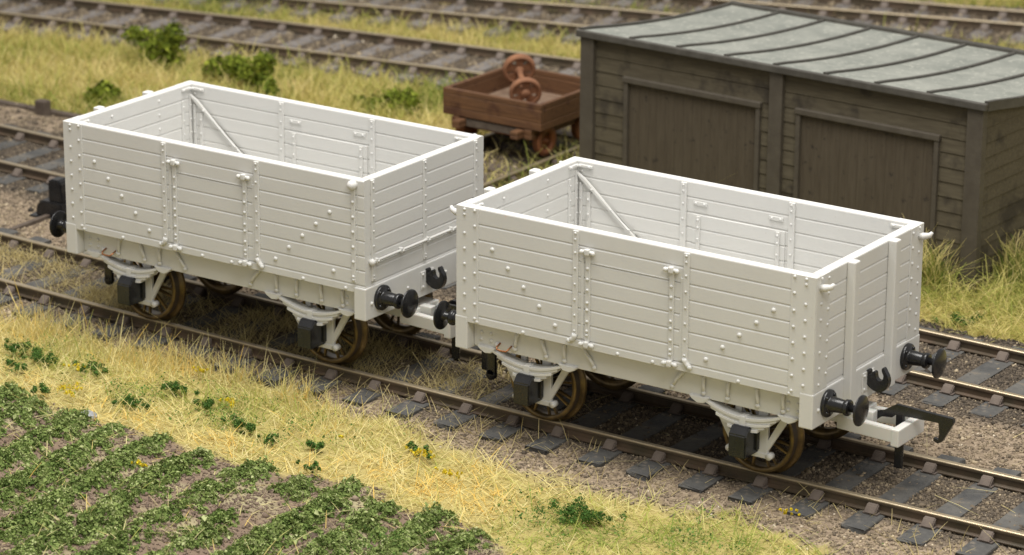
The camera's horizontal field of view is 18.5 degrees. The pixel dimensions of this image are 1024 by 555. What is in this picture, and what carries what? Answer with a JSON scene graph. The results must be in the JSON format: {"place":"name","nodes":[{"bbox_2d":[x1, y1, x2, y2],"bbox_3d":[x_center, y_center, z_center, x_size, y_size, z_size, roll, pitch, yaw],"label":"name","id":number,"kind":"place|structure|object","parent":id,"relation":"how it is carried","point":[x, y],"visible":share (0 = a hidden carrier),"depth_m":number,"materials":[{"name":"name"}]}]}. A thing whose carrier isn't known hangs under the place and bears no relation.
{"place":"outdoors","nodes":[
{"label":"outdoors","id":0,"kind":"place"},
{"bbox_2d":[0,0,1023,554],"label":"ground","id":1,"kind":"structure","parent":0,"point":[464,476],"depth_m":51.11,"materials":[{"name":"beige plant"}]},
{"bbox_2d":[5,359,27,372],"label":"leafy weed","id":2,"kind":"object","parent":1,"relation":"on","point":[23,365],"visible":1,"depth_m":54.53,"materials":[{"name":"green plant"}]},
{"bbox_2d":[2,338,36,355],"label":"leafy weed","id":3,"kind":"object","parent":1,"relation":"on","point":[12,347],"visible":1,"depth_m":55.40,"materials":[{"name":"green plant"}]},
{"bbox_2d":[9,214,50,229],"bbox_3d":[-9.556,-1.097,62.675,0.110,0.090,1.320,11,21,30],"label":"wooden batten","id":4,"kind":"object","parent":1,"relation":"on","point":[31,222],"visible":0.78,"depth_m":62.62,"materials":[{"name":"wood"}]},
{"bbox_2d":[22,347,58,366],"bbox_3d":[-8.242,1.403,54.948,0.738,0.287,0.539,12,22,32],"label":"leafy weed","id":5,"kind":"object","parent":1,"relation":"on","point":[36,354],"visible":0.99,"depth_m":54.87,"materials":[{"name":"green plant"}]},
{"bbox_2d":[30,383,50,397],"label":"leafy weed","id":6,"kind":"object","parent":1,"relation":"on","point":[45,389],"visible":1,"depth_m":53.28,"materials":[{"name":"green plant"}]},
{"bbox_2d":[0,99,81,117],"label":"timber edging","id":7,"kind":"object","parent":1,"relation":"on","point":[41,107],"visible":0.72,"depth_m":70.54,"materials":[{"name":"wood"}]},
{"bbox_2d":[29,176,66,218],"bbox_3d":[-9.182,-1.596,63.116,0.918,0.848,0.510,9,20,26],"label":"point lever","id":8,"kind":"object","parent":1,"relation":"on","point":[53,203],"visible":0.67,"depth_m":62.93,"materials":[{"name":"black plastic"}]},
{"bbox_2d":[72,360,109,377],"bbox_3d":[-7.296,1.562,54.479,0.467,0.251,0.745,-9,20,-26],"label":"leafy weed","id":9,"kind":"object","parent":1,"relation":"on","point":[82,368],"visible":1,"depth_m":54.41,"materials":[{"name":"green plant"}]},
{"bbox_2d":[84,410,97,420],"bbox_3d":[-7.058,2.309,52.481,0.304,0.100,0.221,11,35,14],"label":"stone chip","id":10,"kind":"object","parent":1,"relation":"on","point":[91,414],"visible":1,"depth_m":52.43,"materials":[{"name":"grey stone"}]},
{"bbox_2d":[82,79,121,105],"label":"olive bush","id":11,"kind":"object","parent":1,"relation":"on","point":[102,87],"visible":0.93,"depth_m":71.37,"materials":[{"name":"green plant"}]},
{"bbox_2d":[111,395,150,409],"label":"leafy weed","id":12,"kind":"object","parent":1,"relation":"on","point":[134,402],"visible":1,"depth_m":52.91,"materials":[{"name":"green plant"}]},
{"bbox_2d":[120,18,188,69],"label":"olive bush","id":13,"kind":"object","parent":1,"relation":"on","point":[153,47],"visible":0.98,"depth_m":74.11,"materials":[{"name":"green plant"}]},
{"bbox_2d":[160,380,199,395],"bbox_3d":[-5.601,1.927,53.379,0.787,0.268,0.396,12,22,32],"label":"leafy weed","id":14,"kind":"object","parent":1,"relation":"on","point":[175,384],"visible":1,"depth_m":53.42,"materials":[{"name":"green plant"}]},
{"bbox_2d":[191,397,214,409],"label":"leafy weed","id":15,"kind":"object","parent":1,"relation":"on","point":[209,403],"visible":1,"depth_m":52.77,"materials":[{"name":"green plant"}]},
{"bbox_2d":[0,262,428,449],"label":"verge grass","id":16,"kind":"structure","parent":1,"relation":"on","point":[58,326],"depth_m":54.65,"materials":[{"name":"plant"}]},
{"bbox_2d":[200,52,249,83],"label":"olive bush","id":17,"kind":"object","parent":1,"relation":"on","point":[229,63],"visible":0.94,"depth_m":72.78,"materials":[{"name":"green plant"}]},
{"bbox_2d":[220,413,255,433],"bbox_3d":[-4.497,2.439,51.876,0.369,0.297,0.764,-13,23,-36],"label":"leafy weed","id":18,"kind":"object","parent":1,"relation":"on","point":[249,426],"visible":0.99,"depth_m":51.82,"materials":[{"name":"green plant"}]},
{"bbox_2d":[0,381,499,554],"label":"crop foliage","id":19,"kind":"object","parent":1,"relation":"on","point":[338,539],"visible":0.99,"depth_m":48.53,"materials":[{"name":"green plant"}]},
{"bbox_2d":[0,399,510,554],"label":"soil crumbs","id":20,"kind":"object","parent":1,"relation":"on","point":[164,539],"visible":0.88,"depth_m":48.78,"materials":[{"name":"brown soil"}]},
{"bbox_2d":[236,47,280,96],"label":"olive bush","id":21,"kind":"object","parent":1,"relation":"on","point":[261,60],"visible":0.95,"depth_m":71.81,"materials":[{"name":"green plant"}]},
{"bbox_2d":[257,433,278,445],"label":"leafy weed","id":22,"kind":"object","parent":1,"relation":"on","point":[270,438],"visible":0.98,"depth_m":51.28,"materials":[{"name":"green plant"}]},
{"bbox_2d":[295,459,320,473],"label":"leafy weed","id":23,"kind":"object","parent":1,"relation":"on","point":[315,463],"visible":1,"depth_m":50.15,"materials":[{"name":"green plant"}]},
{"bbox_2d":[305,439,325,452],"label":"leafy weed","id":24,"kind":"object","parent":1,"relation":"on","point":[320,445],"visible":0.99,"depth_m":51.01,"materials":[{"name":"green plant"}]},
{"bbox_2d":[351,86,421,115],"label":"olive bush","id":25,"kind":"object","parent":1,"relation":"on","point":[411,100],"visible":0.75,"depth_m":70.69,"materials":[{"name":"green plant"}]},
{"bbox_2d":[406,441,431,458],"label":"leafy weed","id":26,"kind":"object","parent":1,"relation":"on","point":[415,447],"visible":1,"depth_m":50.77,"materials":[{"name":"green plant"}]},
{"bbox_2d":[2,332,883,554],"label":"verge leaves","id":27,"kind":"object","parent":1,"relation":"on","point":[498,504],"visible":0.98,"depth_m":50.07,"materials":[{"name":"green plant"}]},
{"bbox_2d":[0,237,973,554],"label":"trackside grass","id":28,"kind":"structure","parent":1,"relation":"on","point":[112,299],"depth_m":55.51,"materials":[{"name":"yellow plant"}]},
{"bbox_2d":[0,290,1023,554],"bbox_3d":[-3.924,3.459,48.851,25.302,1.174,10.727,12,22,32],"label":"flattened grass","id":29,"kind":"structure","parent":1,"relation":"on","point":[429,483],"depth_m":50.60,"materials":[{"name":"plant"}]},
{"bbox_2d":[57,382,82,396],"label":"flower clump","id":30,"kind":"object","parent":29,"relation":"on","point":[70,388],"visible":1,"depth_m":53.35,"materials":[{"name":"yellow plant"}]},
{"bbox_2d":[63,363,85,370],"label":"flower clump","id":31,"kind":"object","parent":29,"relation":"on","point":[76,365],"visible":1,"depth_m":54.36,"materials":[{"name":"yellow plant"}]},
{"bbox_2d":[131,459,147,466],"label":"flower clump","id":32,"kind":"object","parent":29,"relation":"on","point":[138,461],"visible":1,"depth_m":49.98,"materials":[{"name":"yellow plant"}]},
{"bbox_2d":[192,366,208,372],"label":"flower clump","id":33,"kind":"object","parent":29,"relation":"on","point":[202,370],"visible":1,"depth_m":54.17,"materials":[{"name":"yellow plant"}]},
{"bbox_2d":[219,397,234,407],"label":"flower clump","id":34,"kind":"object","parent":29,"relation":"on","point":[228,399],"visible":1,"depth_m":52.80,"materials":[{"name":"yellow plant"}]},
{"bbox_2d":[404,445,434,458],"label":"flower clump","id":35,"kind":"object","parent":29,"relation":"on","point":[420,451],"visible":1,"depth_m":50.56,"materials":[{"name":"yellow plant"}]},
{"bbox_2d":[434,467,462,478],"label":"flower clump","id":36,"kind":"object","parent":29,"relation":"on","point":[444,471],"visible":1,"depth_m":49.79,"materials":[{"name":"yellow plant"}]},
{"bbox_2d":[0,227,1023,554],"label":"railway track","id":37,"kind":"structure","parent":1,"relation":"on","point":[948,515],"depth_m":51.93,"materials":[{"name":"wood"}]},
{"bbox_2d":[49,80,483,364],"bbox_3d":[-4.203,-0.864,55.539,9.715,3.707,3.702,12,22,32],"label":"open wagon","id":38,"kind":"object","parent":37,"relation":"on","point":[334,213],"visible":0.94,"depth_m":54.25,"materials":[{"name":"white plastic"}]},
{"bbox_2d":[433,156,954,473],"bbox_3d":[2.807,0.722,50.807,9.715,3.707,3.632,12,22,32],"label":"open wagon","id":39,"kind":"object","parent":37,"relation":"on","point":[799,318],"visible":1,"depth_m":49.59,"materials":[{"name":"white plastic"}]},
{"bbox_2d":[0,126,1023,554],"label":"ballast","id":40,"kind":"structure","parent":1,"relation":"on","point":[848,460],"depth_m":51.90,"materials":[{"name":"gravel"}]},
{"bbox_2d":[0,0,1023,187],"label":"bank grass","id":41,"kind":"structure","parent":1,"relation":"on","point":[281,74],"depth_m":73.86,"materials":[{"name":"green plant"}]},
{"bbox_2d":[0,124,1023,426],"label":"railway track","id":42,"kind":"structure","parent":1,"relation":"on","point":[946,388],"depth_m":55.06,"materials":[{"name":"metal"}]},
{"bbox_2d":[0,0,1023,177],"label":"ballast","id":43,"kind":"structure","parent":1,"relation":"on","point":[84,12],"depth_m":78.15,"materials":[{"name":"grey gravel"}]},
{"bbox_2d":[0,0,579,89],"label":"railway track","id":44,"kind":"structure","parent":43,"relation":"on","point":[315,32],"depth_m":76.80,"materials":[{"name":"wood"}]},
{"bbox_2d":[483,129,578,193],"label":"railway track","id":45,"kind":"structure","parent":43,"relation":"on","point":[488,137],"depth_m":67.08,"materials":[{"name":"metal"}]},
{"bbox_2d":[443,67,579,156],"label":"rail trolley","id":46,"kind":"object","parent":45,"relation":"on","point":[483,101],"visible":0.76,"depth_m":66.90,"materials":[{"name":"brown wood"}]},
{"bbox_2d":[502,53,541,102],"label":"scrap wheelset","id":47,"kind":"object","parent":46,"relation":"on","point":[524,80],"visible":0.94,"depth_m":67.90,"materials":[{"name":"brown metal"}]},
{"bbox_2d":[549,0,1023,44],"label":"railway track","id":48,"kind":"structure","parent":43,"relation":"on","point":[941,24],"depth_m":79.73,"materials":[{"name":"wood"}]},
{"bbox_2d":[533,493,593,526],"bbox_3d":[0.779,3.607,48.191,0.878,0.414,0.847,-3,18,-11],"label":"leafy weed","id":49,"kind":"object","parent":1,"relation":"on","point":[570,511],"visible":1,"depth_m":48.25,"materials":[{"name":"green plant"}]},
{"bbox_2d":[149,0,1022,49],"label":"railway track","id":50,"kind":"structure","parent":1,"relation":"on","point":[448,13],"depth_m":79.61,"materials":[{"name":"wood"}]},
{"bbox_2d":[579,508,626,524],"bbox_3d":[1.326,3.704,48.140,0.769,0.310,0.542,8,20,22],"label":"leafy weed","id":51,"kind":"object","parent":1,"relation":"on","point":[600,514],"visible":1,"depth_m":48.14,"materials":[{"name":"green plant"}]},
{"bbox_2d":[483,133,1023,347],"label":"grass","id":52,"kind":"structure","parent":1,"relation":"on","point":[998,311],"depth_m":57.92,"materials":[{"name":"green plant"}]},
{"bbox_2d":[778,507,799,515],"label":"flower clump","id":53,"kind":"object","parent":1,"relation":"on","point":[786,510],"visible":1,"depth_m":48.15,"materials":[{"name":"yellow plant"}]},
{"bbox_2d":[576,0,1023,294],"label":"timber shed","id":54,"kind":"structure","parent":1,"relation":"on","point":[927,129],"depth_m":60.99,"materials":[{"name":"brown paint"}]},
{"bbox_2d":[622,76,762,190],"bbox_3d":[3.535,-2.256,62.335,3.280,3.060,0.150,14,22,35],"label":"door","id":55,"kind":"structure","parent":54,"relation":"in","point":[670,129],"depth_m":62.15,"materials":[{"name":"brown paint"}]},
{"bbox_2d":[793,107,941,267],"bbox_3d":[6.723,-1.496,60.015,3.190,3.090,0.150,14,22,35],"label":"door","id":56,"kind":"structure","parent":54,"relation":"in","point":[840,161],"depth_m":59.82,"materials":[{"name":"brown paint"}]},
{"bbox_2d":[902,214,989,291],"bbox_3d":[7.714,-0.429,59.191,2.599,1.323,2.694,0,18,-2],"label":"grass tuft","id":57,"kind":"object","parent":1,"relation":"on","point":[934,267],"visible":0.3,"depth_m":58.91,"materials":[{"name":"plant"}]},
{"bbox_2d":[932,312,982,328],"bbox_3d":[8.116,0.793,57.129,0.992,0.305,0.457,-3,18,-9],"label":"leafy weed","id":58,"kind":"object","parent":1,"relation":"on","point":[963,321],"visible":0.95,"depth_m":57.11,"materials":[{"name":"green plant"}]},
{"bbox_2d":[985,229,1023,293],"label":"grass tuft","id":59,"kind":"object","parent":1,"relation":"on","point":[1017,258],"visible":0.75,"depth_m":59.27,"materials":[{"name":"green plant"}]}
]}

